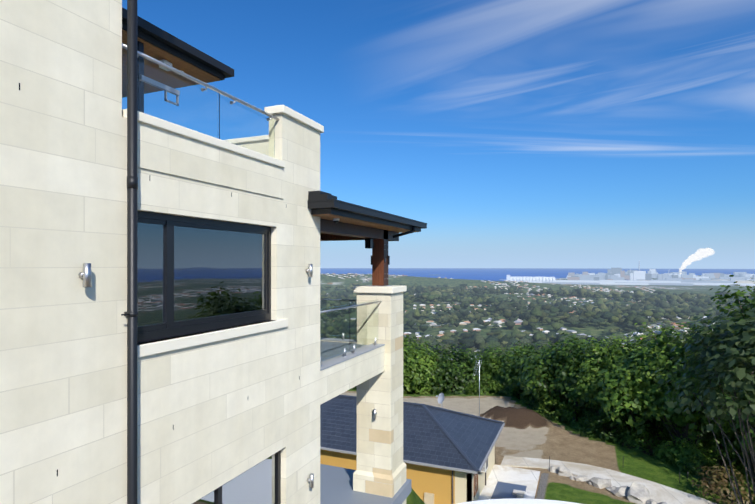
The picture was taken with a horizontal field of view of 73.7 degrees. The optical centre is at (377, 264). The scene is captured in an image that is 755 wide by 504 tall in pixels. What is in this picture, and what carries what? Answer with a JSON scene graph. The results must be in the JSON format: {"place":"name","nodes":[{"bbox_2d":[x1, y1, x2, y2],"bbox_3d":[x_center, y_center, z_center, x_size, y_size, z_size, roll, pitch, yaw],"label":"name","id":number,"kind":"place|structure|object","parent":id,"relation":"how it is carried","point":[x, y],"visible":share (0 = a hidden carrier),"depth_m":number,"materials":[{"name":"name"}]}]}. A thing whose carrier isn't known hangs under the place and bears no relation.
{"place":"outdoors","nodes":[
{"label":"outdoors","id":0,"kind":"place"},
{"bbox_2d":[274,114,319,179],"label":"corner pier","id":1,"kind":"structure","parent":0,"point":[297,146],"depth_m":8.13,"materials":[{"name":"stone"}]},
{"bbox_2d":[264,105,323,132],"bbox_3d":[-1.348,-2.387,8.327,0.350,0.120,1.300,0,0,22],"label":"pillar cap","id":2,"kind":"object","parent":1,"relation":"on","point":[294,115],"visible":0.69,"depth_m":7.98,"materials":[{"name":"beige stone"}]},
{"bbox_2d":[320,218,398,240],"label":"verandah beams","id":3,"kind":"structure","parent":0,"point":[330,230],"depth_m":10.89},
{"bbox_2d":[313,214,417,232],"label":"roof soffit","id":4,"kind":"structure","parent":3,"relation":"on","point":[359,222],"depth_m":10.24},
{"bbox_2d":[307,191,426,231],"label":"roof","id":5,"kind":"structure","parent":4,"relation":"attached to","point":[320,202],"depth_m":9.05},
{"bbox_2d":[392,226,414,237],"bbox_3d":[0.637,-0.800,12.284,0.555,0.294,0.070,0,0,-1],"label":"verandah downpipe","id":6,"kind":"object","parent":5,"relation":"attached to","point":[405,233],"visible":1,"depth_m":12.26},
{"bbox_2d":[320,464,410,503],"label":"patio","id":7,"kind":"structure","parent":0,"point":[336,485],"depth_m":11.90,"materials":[{"name":"concrete"}]},
{"bbox_2d":[353,462,405,503],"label":"pillar plinth","id":8,"kind":"structure","parent":7,"relation":"on","point":[390,486],"depth_m":11.75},
{"bbox_2d":[357,292,402,474],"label":"pillar","id":9,"kind":"structure","parent":8,"relation":"on","point":[380,444],"depth_m":11.77,"materials":[{"name":"stone"}]},
{"bbox_2d":[353,285,406,293],"bbox_3d":[0.069,0.581,12.173,1.000,0.144,1.000,0,0,22],"label":"pillar cap","id":10,"kind":"object","parent":9,"relation":"on","point":[378,289],"visible":1,"depth_m":11.78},
{"bbox_2d":[372,239,387,285],"bbox_3d":[0.069,-0.061,12.173,0.300,1.112,0.300,0,0,22],"label":"verandah post","id":11,"kind":"object","parent":10,"relation":"on","point":[379,265],"visible":0.93,"depth_m":12.04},
{"bbox_2d":[320,396,502,470],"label":"neighbour roof","id":12,"kind":"structure","parent":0,"point":[426,439],"depth_m":30.55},
{"bbox_2d":[320,423,504,473],"bbox_3d":[-0.408,10.933,33.624,16.150,0.120,8.950,0,0,22],"label":"gutter","id":13,"kind":"object","parent":12,"relation":"attached to","point":[433,465],"visible":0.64,"depth_m":27.86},
{"bbox_2d":[338,395,503,471],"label":"neighbour ridge caps","id":14,"kind":"object","parent":12,"relation":"on","point":[458,447],"visible":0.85,"depth_m":30.72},
{"bbox_2d":[436,393,443,403],"bbox_3d":[4.215,9.131,33.515,0.530,1.203,0.567,0,0,22],"label":"satellite dish","id":15,"kind":"object","parent":12,"relation":"on","point":[440,398],"visible":0.96,"depth_m":33.62,"materials":[{"name":"grey"}]},
{"bbox_2d":[473,360,481,415],"bbox_3d":[7.017,8.921,35.390,0.708,4.503,0.100,0,0,-10],"label":"tv antenna","id":16,"kind":"object","parent":12,"relation":"attached to","point":[479,382],"visible":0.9,"depth_m":35.37,"materials":[{"name":"silver metal"}]},
{"bbox_2d":[122,0,754,268],"label":"sky","id":17,"kind":"structure","parent":0,"point":[521,133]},
{"bbox_2d":[481,459,487,472],"bbox_3d":[6.243,11.508,29.539,0.365,0.950,0.915,0,0,22],"label":"neighbour air con","id":18,"kind":"object","parent":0,"point":[485,468],"visible":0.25,"depth_m":29.11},
{"bbox_2d":[340,389,734,503],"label":"ground","id":19,"kind":"structure","parent":0,"point":[527,432],"depth_m":36.52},
{"bbox_2d":[0,0,121,503],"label":"house tower","id":20,"kind":"structure","parent":19,"relation":"on","point":[60,225],"depth_m":4.46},
{"bbox_2d":[78,263,90,286],"bbox_3d":[-2.684,0.093,4.627,0.109,0.220,0.068,0,0,22],"label":"wall light","id":21,"kind":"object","parent":20,"relation":"attached to","point":[85,274],"depth_m":4.59,"materials":[{"name":"silver metal"}]},
{"bbox_2d":[121,0,137,503],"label":"downpipe","id":22,"kind":"object","parent":20,"relation":"attached to","point":[131,313],"visible":1,"depth_m":5.03,"materials":[{"name":"black metal"}]},
{"bbox_2d":[122,29,220,82],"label":"roof soffit","id":23,"kind":"structure","parent":20,"relation":"on","point":[153,51],"depth_m":8.95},
{"bbox_2d":[122,7,233,82],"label":"roof fascia","id":24,"kind":"structure","parent":23,"relation":"on","point":[152,34],"depth_m":8.66,"materials":[{"name":"black metal"}]},
{"bbox_2d":[122,43,279,120],"bbox_3d":[-2.132,-2.219,6.358,0.096,0.088,3.040,0,0,22],"label":"terrace handrail","id":25,"kind":"object","parent":20,"relation":"attached to","point":[149,58],"visible":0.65,"depth_m":6.19,"materials":[{"name":"silver metal"}]},
{"bbox_2d":[122,109,284,167],"bbox_3d":[-2.139,-1.537,6.468,0.390,0.100,2.840,0,0,22],"label":"parapet coping","id":26,"kind":"object","parent":20,"relation":"attached to","point":[144,118],"visible":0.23,"depth_m":6.03,"materials":[{"name":"beige stone"}]},
{"bbox_2d":[122,43,274,157],"bbox_3d":[-2.125,-1.942,6.463,0.012,0.710,2.800,0,0,22],"label":"glass railing panel","id":27,"kind":"object","parent":26,"relation":"on","point":[166,94],"visible":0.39,"depth_m":6.18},
{"bbox_2d":[137,121,282,198],"bbox_3d":[-1.977,-1.252,6.456,0.018,0.470,2.740,0,0,22],"label":"parapet band","id":28,"kind":"object","parent":20,"relation":"attached to","point":[163,151],"visible":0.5,"depth_m":6.11,"materials":[{"name":"stone"}]},
{"bbox_3d":[-6.082,-1.067,8.722,8.700,0.300,4.090,0,0,22],"label":"terrace slab","id":29,"kind":"object","parent":20,"relation":"on","visible":0},
{"bbox_2d":[137,41,143,52],"bbox_3d":[-3.885,-2.420,8.197,0.100,2.405,0.100,0,0,22],"label":"roof post","id":30,"kind":"object","parent":29,"relation":"on","point":[140,46],"visible":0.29,"depth_m":8.16,"materials":[{"name":"black"}]},
{"bbox_2d":[122,117,319,503],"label":"house facade","id":31,"kind":"structure","parent":19,"relation":"on","point":[230,409],"depth_m":6.69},
{"bbox_2d":[137,211,270,342],"bbox_3d":[-2.150,0.128,6.441,0.090,1.410,2.600,0,0,22],"label":"window frame","id":32,"kind":"object","parent":31,"relation":"in","point":[169,328],"visible":0.69,"depth_m":6.04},
{"bbox_2d":[137,222,264,326],"bbox_3d":[-2.142,0.108,6.437,0.008,1.250,2.500,0,0,22],"label":"window glass","id":33,"kind":"object","parent":32,"relation":"in","point":[218,272],"visible":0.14,"depth_m":6.29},
{"bbox_2d":[137,319,287,357],"bbox_3d":[-2.013,0.895,6.498,0.160,0.125,2.910,0,0,22],"label":"window sill","id":34,"kind":"structure","parent":31,"relation":"attached to","point":[165,345],"depth_m":6.09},
{"bbox_2d":[192,450,280,503],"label":"window frame","id":35,"kind":"object","parent":31,"relation":"in","point":[278,483],"visible":0.26,"depth_m":7.81,"materials":[{"name":"black"}]},
{"bbox_2d":[193,453,275,503],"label":"window glass","id":36,"kind":"object","parent":35,"relation":"attached to","point":[255,484],"depth_m":7.25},
{"bbox_2d":[306,264,312,276],"bbox_3d":[-1.132,0.093,8.379,0.109,0.220,0.068,0,0,22],"label":"wall light","id":37,"kind":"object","parent":31,"relation":"attached to","point":[309,270],"depth_m":8.34,"materials":[{"name":"silver metal"}]},
{"bbox_2d":[307,473,313,487],"bbox_3d":[-1.117,3.603,8.416,0.109,0.220,0.068,0,0,22],"label":"wall light","id":38,"kind":"object","parent":31,"relation":"attached to","point":[311,479],"visible":1,"depth_m":8.38,"materials":[{"name":"silver metal"}]},
{"bbox_2d":[321,343,366,361],"bbox_3d":[-4.003,2.103,11.785,7.200,0.460,3.160,0,0,22],"label":"glass railing","id":39,"kind":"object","parent":31,"relation":"attached to","point":[342,353],"depth_m":10.84,"materials":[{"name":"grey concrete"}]},
{"bbox_2d":[320,342,384,404],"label":"balcony beam","id":40,"kind":"structure","parent":31,"relation":"attached to","point":[340,378],"depth_m":9.97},
{"bbox_2d":[320,339,384,370],"bbox_3d":[-2.866,1.843,12.766,8.273,0.020,3.014,0,0,46],"label":"balcony beam cap","id":41,"kind":"object","parent":40,"relation":"on","point":[328,363],"visible":0.39,"depth_m":10.09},
{"bbox_2d":[320,301,381,366],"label":"balcony rail spigots","id":42,"kind":"object","parent":41,"relation":"attached to","point":[353,306],"visible":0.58,"depth_m":10.05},
{"bbox_2d":[320,298,377,360],"bbox_3d":[-2.906,1.273,12.795,8.044,0.940,2.738,0,0,46],"label":"balcony glass","id":43,"kind":"object","parent":42,"relation":"on","point":[358,325],"visible":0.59,"depth_m":10.34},
{"bbox_2d":[320,449,454,503],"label":"house wall","id":44,"kind":"structure","parent":19,"relation":"on","point":[437,482],"depth_m":28.14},
{"bbox_2d":[424,492,433,503],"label":"stone pillar","id":45,"kind":"structure","parent":44,"relation":"attached to","point":[428,498],"depth_m":27.90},
{"bbox_2d":[403,330,438,390],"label":"tree","id":46,"kind":"object","parent":19,"relation":"on","point":[407,348],"visible":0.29,"depth_m":56.17,"materials":[{"name":"green plant"}]},
{"bbox_2d":[403,340,455,394],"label":"tree","id":47,"kind":"object","parent":19,"relation":"on","point":[415,388],"visible":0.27,"depth_m":56.39,"materials":[{"name":"green plant"}]},
{"bbox_2d":[412,340,490,394],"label":"tree","id":48,"kind":"object","parent":19,"relation":"on","point":[464,358],"visible":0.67,"depth_m":56.28,"materials":[{"name":"green plant"}]},
{"bbox_2d":[430,371,492,394],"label":"shrub","id":49,"kind":"object","parent":19,"relation":"on","point":[462,385],"depth_m":58.24,"materials":[{"name":"green plant"}]},
{"bbox_2d":[455,445,494,503],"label":"stone wall","id":50,"kind":"structure","parent":19,"relation":"on","point":[464,486],"depth_m":27.41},
{"bbox_2d":[452,470,485,503],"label":"downpipes","id":51,"kind":"object","parent":50,"relation":"attached to","point":[452,484],"visible":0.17,"depth_m":27.41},
{"bbox_2d":[474,474,477,496],"bbox_3d":[5.518,12.033,28.197,0.050,1.500,1.050,0,0,22],"label":"neighbour window frame","id":52,"kind":"object","parent":50,"relation":"in","point":[476,484],"visible":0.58,"depth_m":28.20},
{"bbox_2d":[465,375,502,395],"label":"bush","id":53,"kind":"object","parent":19,"relation":"on","point":[485,389],"visible":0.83,"depth_m":53.26,"materials":[{"name":"green plant"}]},
{"bbox_2d":[463,345,514,394],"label":"tree","id":54,"kind":"object","parent":19,"relation":"on","point":[491,354],"visible":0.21,"depth_m":57.51,"materials":[{"name":"green plant"}]},
{"bbox_2d":[489,375,522,396],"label":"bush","id":55,"kind":"object","parent":19,"relation":"on","point":[505,391],"visible":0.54,"depth_m":52.90,"materials":[{"name":"green plant"}]},
{"bbox_2d":[478,464,539,499],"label":"neighbour slab","id":56,"kind":"structure","parent":19,"relation":"on","point":[529,479],"depth_m":31.57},
{"bbox_2d":[491,481,526,498],"bbox_3d":[7.210,13.466,28.363,1.750,0.034,5.650,0,0,22],"label":"pool cover","id":57,"kind":"object","parent":19,"relation":"on","point":[503,490],"visible":0.57,"depth_m":30.16,"materials":[{"name":"blue"}]},
{"bbox_2d":[513,489,524,497],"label":"slab steps","id":58,"kind":"structure","parent":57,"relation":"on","point":[519,493],"depth_m":29.37,"materials":[{"name":"white concrete"}]},
{"bbox_2d":[481,341,543,398],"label":"tree","id":59,"kind":"object","parent":19,"relation":"on","point":[503,356],"visible":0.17,"depth_m":56.22,"materials":[{"name":"green plant"}]},
{"bbox_2d":[458,498,580,503],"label":"round terrace wall","id":60,"kind":"structure","parent":19,"relation":"on","point":[516,501],"depth_m":16.68,"materials":[{"name":"white"}]},
{"bbox_2d":[521,396,538,405],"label":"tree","id":61,"kind":"object","parent":19,"relation":"on","point":[523,401],"visible":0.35,"depth_m":49.30,"materials":[{"name":"green plant"}]},
{"bbox_2d":[534,471,540,498],"bbox_3d":[8.907,13.533,28.581,0.060,0.200,9.150,0,0,22],"label":"slab timber edge","id":62,"kind":"object","parent":19,"relation":"on","point":[537,485],"visible":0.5,"depth_m":30.71,"materials":[{"name":"brown"}]},
{"bbox_2d":[500,342,581,402],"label":"tree","id":63,"kind":"object","parent":19,"relation":"on","point":[515,362],"visible":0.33,"depth_m":50.37,"materials":[{"name":"green plant"}]},
{"bbox_2d":[528,391,555,412],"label":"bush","id":64,"kind":"object","parent":19,"relation":"on","point":[536,402],"visible":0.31,"depth_m":47.45,"materials":[{"name":"green plant"}]},
{"bbox_2d":[533,393,577,422],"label":"bush","id":65,"kind":"object","parent":19,"relation":"on","point":[563,405],"visible":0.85,"depth_m":44.53,"materials":[{"name":"green plant"}]},
{"bbox_2d":[548,409,571,425],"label":"bush","id":66,"kind":"object","parent":19,"relation":"on","point":[565,418],"visible":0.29,"depth_m":47.13,"materials":[{"name":"green plant"}]},
{"bbox_2d":[521,333,608,423],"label":"tree","id":67,"kind":"object","parent":19,"relation":"on","point":[574,344],"visible":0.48,"depth_m":45.34,"materials":[{"name":"green plant"}]},
{"bbox_2d":[569,416,594,434],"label":"bush","id":68,"kind":"object","parent":19,"relation":"on","point":[578,425],"visible":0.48,"depth_m":42.22,"materials":[{"name":"green plant"}]},
{"bbox_2d":[569,415,602,435],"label":"bush","id":69,"kind":"object","parent":19,"relation":"on","point":[583,423],"visible":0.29,"depth_m":42.90,"materials":[{"name":"green plant"}]},
{"bbox_2d":[556,338,624,433],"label":"tree","id":70,"kind":"object","parent":19,"relation":"on","point":[567,384],"depth_m":49.64,"materials":[{"name":"green plant"}]},
{"bbox_2d":[578,406,632,443],"bbox_3d":[18.058,13.310,39.594,3.807,4.365,3.413,0,0,43],"label":"bush","id":71,"kind":"object","parent":19,"relation":"on","point":[601,420],"visible":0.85,"depth_m":39.22,"materials":[{"name":"green plant"}]},
{"bbox_2d":[561,333,650,437],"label":"tree","id":72,"kind":"object","parent":19,"relation":"on","point":[586,359],"visible":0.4,"depth_m":41.68,"materials":[{"name":"green plant"}]},
{"bbox_2d":[548,466,666,503],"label":"boulders","id":73,"kind":"object","parent":19,"relation":"on","point":[635,492],"visible":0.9,"depth_m":29.64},
{"bbox_2d":[594,428,622,443],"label":"bush","id":74,"kind":"object","parent":19,"relation":"on","point":[610,436],"visible":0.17,"depth_m":39.96,"materials":[{"name":"green plant"}]},
{"bbox_2d":[501,456,716,503],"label":"path","id":75,"kind":"structure","parent":19,"relation":"on","point":[658,492],"depth_m":32.05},
{"bbox_2d":[563,373,671,438],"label":"tree","id":76,"kind":"object","parent":19,"relation":"on","point":[584,409],"visible":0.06,"depth_m":45.64,"materials":[{"name":"green plant"}]},
{"bbox_2d":[549,456,720,494],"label":"fence posts","id":77,"kind":"object","parent":19,"relation":"on","point":[623,460],"visible":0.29,"depth_m":32.92,"materials":[{"name":"black"}]},
{"bbox_2d":[618,429,658,454],"bbox_3d":[19.768,14.001,37.963,2.972,3.800,3.314,0,0,29],"label":"bush","id":78,"kind":"object","parent":19,"relation":"on","point":[637,440],"visible":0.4,"depth_m":37.16,"materials":[{"name":"green plant"}]},
{"bbox_2d":[600,360,681,438],"bbox_3d":[22.486,13.560,42.619,8.088,12.182,8.061,0,0,-20],"label":"tree","id":79,"kind":"object","parent":19,"relation":"on","point":[637,415],"visible":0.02,"depth_m":40.00,"materials":[{"name":"green plant"}]},
{"bbox_2d":[617,424,666,453],"bbox_3d":[19.982,14.094,38.261,3.801,4.358,3.408,0,0,-22],"label":"bush","id":80,"kind":"object","parent":19,"relation":"on","point":[638,446],"visible":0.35,"depth_m":37.78,"materials":[{"name":"green plant"}]},
{"bbox_2d":[622,436,665,458],"bbox_3d":[19.916,14.657,37.506,3.303,3.979,3.239,0,0,-14],"label":"bush","id":81,"kind":"object","parent":19,"relation":"on","point":[650,450],"visible":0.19,"depth_m":36.84,"materials":[{"name":"green plant"}]},
{"bbox_2d":[585,334,719,446],"bbox_3d":[22.092,11.815,39.408,11.013,13.067,11.388,0,0,24],"label":"tree","id":82,"kind":"object","parent":19,"relation":"on","point":[614,396],"visible":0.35,"depth_m":36.79,"materials":[{"name":"green plant"}]},
{"bbox_2d":[653,446,677,463],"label":"bush","id":83,"kind":"object","parent":19,"relation":"on","point":[663,453],"visible":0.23,"depth_m":35.47,"materials":[{"name":"green plant"}]},
{"bbox_2d":[653,436,700,472],"bbox_3d":[20.963,13.768,34.814,3.576,4.101,3.207,0,0,-40],"label":"bush","id":84,"kind":"object","parent":19,"relation":"on","point":[678,447],"visible":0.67,"depth_m":34.36,"materials":[{"name":"green plant"}]},
{"bbox_2d":[617,317,753,446],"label":"tree","id":85,"kind":"object","parent":19,"relation":"on","point":[660,359],"visible":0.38,"depth_m":35.94,"materials":[{"name":"green plant"}]},
{"bbox_2d":[633,341,750,458],"bbox_3d":[26.154,13.389,41.037,10.641,15.235,10.038,0,0,-33],"label":"tree","id":86,"kind":"object","parent":19,"relation":"on","point":[719,444],"depth_m":38.41,"materials":[{"name":"green plant"}]},
{"bbox_2d":[634,337,753,469],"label":"tree","id":87,"kind":"object","parent":19,"relation":"on","point":[707,443],"visible":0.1,"depth_m":36.88,"materials":[{"name":"green plant"}]},
{"bbox_2d":[671,443,719,475],"bbox_3d":[21.142,13.598,33.559,2.931,3.361,2.628,0,0,-26],"label":"bush","id":88,"kind":"object","parent":19,"relation":"on","point":[693,452],"visible":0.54,"depth_m":33.25,"materials":[{"name":"green plant"}]},
{"bbox_2d":[674,443,721,480],"bbox_3d":[22.163,14.506,34.995,3.182,4.069,3.548,0,0,17],"label":"bush","id":89,"kind":"object","parent":19,"relation":"on","point":[717,463],"visible":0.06,"depth_m":34.53,"materials":[{"name":"green plant"}]},
{"bbox_2d":[680,454,717,482],"bbox_3d":[21.066,13.709,32.797,2.584,2.962,2.316,0,0,-22],"label":"bush","id":90,"kind":"object","parent":19,"relation":"on","point":[703,461],"visible":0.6,"depth_m":32.42,"materials":[{"name":"green plant"}]},
{"bbox_2d":[655,305,754,503],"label":"tree","id":91,"kind":"object","parent":19,"relation":"on","point":[742,364],"visible":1,"depth_m":14.22,"materials":[{"name":"green plant"}]},
{"bbox_2d":[690,275,754,453],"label":"tree","id":92,"kind":"object","parent":19,"relation":"on","point":[743,310],"visible":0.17,"depth_m":31.52,"materials":[{"name":"green plant"}]},
{"bbox_2d":[691,464,754,503],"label":"bush","id":93,"kind":"object","parent":19,"relation":"on","point":[721,476],"visible":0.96,"depth_m":28.33,"materials":[{"name":"brown plant"}]},
{"bbox_2d":[693,317,754,476],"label":"tree","id":94,"kind":"object","parent":19,"relation":"on","point":[752,467],"depth_m":35.36,"materials":[{"name":"green plant"}]},
{"bbox_2d":[710,423,750,482],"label":"bush","id":95,"kind":"object","parent":19,"relation":"on","point":[737,463],"visible":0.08,"depth_m":40.63,"materials":[{"name":"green plant"}]},
{"bbox_2d":[714,473,751,498],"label":"bush","id":96,"kind":"object","parent":19,"relation":"on","point":[745,487],"visible":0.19,"depth_m":29.41,"materials":[{"name":"brown plant"}]},
{"bbox_2d":[717,474,754,503],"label":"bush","id":97,"kind":"object","parent":19,"relation":"on","point":[740,482],"visible":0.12,"depth_m":29.95,"materials":[{"name":"brown plant"}]},
{"bbox_2d":[725,481,754,502],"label":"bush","id":98,"kind":"object","parent":19,"relation":"on","point":[751,486],"visible":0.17,"depth_m":28.78,"materials":[{"name":"green plant"}]},
{"bbox_2d":[320,268,754,363],"bbox_3d":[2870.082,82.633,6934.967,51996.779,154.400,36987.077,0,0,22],"label":"terrain","id":99,"kind":"structure","parent":0,"point":[335,281],"depth_m":1962.17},
{"bbox_2d":[323,273,713,359],"bbox_3d":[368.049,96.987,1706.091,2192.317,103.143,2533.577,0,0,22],"label":"suburb houses","id":100,"kind":"structure","parent":99,"relation":"on","point":[517,321],"depth_m":1449.57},
{"bbox_2d":[510,277,554,281],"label":"grain silos","id":101,"kind":"object","parent":99,"relation":"on","point":[523,279],"visible":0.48,"depth_m":4245.33,"materials":[{"name":"white"}]},
{"bbox_2d":[320,283,753,369],"bbox_3d":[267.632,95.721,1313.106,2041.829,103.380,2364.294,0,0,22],"label":"distant canopy","id":102,"kind":"object","parent":99,"relation":"on","point":[599,311],"visible":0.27,"depth_m":1295.20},
{"bbox_2d":[528,281,558,282],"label":"industrial building","id":103,"kind":"structure","parent":99,"relation":"on","point":[541,281],"depth_m":4150.34,"materials":[{"name":"white"}]},
{"bbox_2d":[542,282,599,284],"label":"port shed","id":104,"kind":"structure","parent":99,"relation":"on","point":[587,283],"depth_m":3944.93,"materials":[{"name":"grey"}]},
{"bbox_2d":[555,280,632,282],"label":"port shed","id":105,"kind":"structure","parent":99,"relation":"on","point":[598,281],"depth_m":4320.55,"materials":[{"name":"white"}]},
{"bbox_2d":[590,282,648,284],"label":"port shed","id":106,"kind":"structure","parent":99,"relation":"on","point":[623,283],"depth_m":3836.94,"materials":[{"name":"white"}]},
{"bbox_2d":[601,280,680,282],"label":"port shed","id":107,"kind":"structure","parent":99,"relation":"on","point":[640,281],"depth_m":4234.49,"materials":[{"name":"white"}]},
{"bbox_2d":[615,282,692,285],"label":"port shed","id":108,"kind":"structure","parent":99,"relation":"on","point":[684,284],"depth_m":3733.24,"materials":[{"name":"grey"}]},
{"bbox_2d":[567,261,754,280],"bbox_3d":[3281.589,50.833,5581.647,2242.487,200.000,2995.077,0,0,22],"label":"industrial buildings","id":109,"kind":"structure","parent":99,"relation":"on","point":[740,275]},
{"bbox_2d":[567,271,735,280],"bbox_3d":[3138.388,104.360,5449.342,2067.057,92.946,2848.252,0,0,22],"label":"industrial buildings","id":110,"kind":"structure","parent":109,"relation":"attached to","point":[627,277],"depth_m":5119.08,"materials":[{"name":"grey"}]},
{"bbox_2d":[652,282,721,285],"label":"port shed","id":111,"kind":"structure","parent":99,"relation":"on","point":[718,284],"depth_m":3759.52,"materials":[{"name":"white"}]},
{"bbox_2d":[651,280,735,282],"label":"port shed","id":112,"kind":"structure","parent":99,"relation":"on","point":[696,281],"depth_m":4194.83,"materials":[{"name":"grey"}]},
{"bbox_2d":[711,279,754,283],"bbox_3d":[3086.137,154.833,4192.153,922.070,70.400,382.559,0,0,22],"label":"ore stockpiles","id":113,"kind":"object","parent":99,"relation":"on","point":[749,281],"visible":0.19,"depth_m":4102.10,"materials":[{"name":"beige"}]},
{"bbox_2d":[722,283,754,285],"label":"port shed","id":114,"kind":"structure","parent":99,"relation":"on","point":[743,284],"depth_m":3731.21,"materials":[{"name":"white"}]},
{"bbox_2d":[320,268,754,280],"bbox_3d":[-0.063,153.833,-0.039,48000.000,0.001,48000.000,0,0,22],"label":"sea water","id":115,"kind":"structure","parent":0,"point":[495,274],"depth_m":11988.73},
{"bbox_2d":[679,248,713,273],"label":"smoke plume","id":116,"kind":"object","parent":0,"point":[699,254],"depth_m":5372.91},
{"bbox_3d":[-3.367,-1.442,12.355,7.940,0.770,4.700,0,0,22],"label":"verandah","id":117,"kind":"object","parent":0,"visible":0},
{"bbox_2d":[365,238,389,264],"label":"post brackets","id":118,"kind":"object","parent":117,"relation":"attached to","point":[369,243],"visible":0.96,"depth_m":11.66,"materials":[{"name":"black metal"}]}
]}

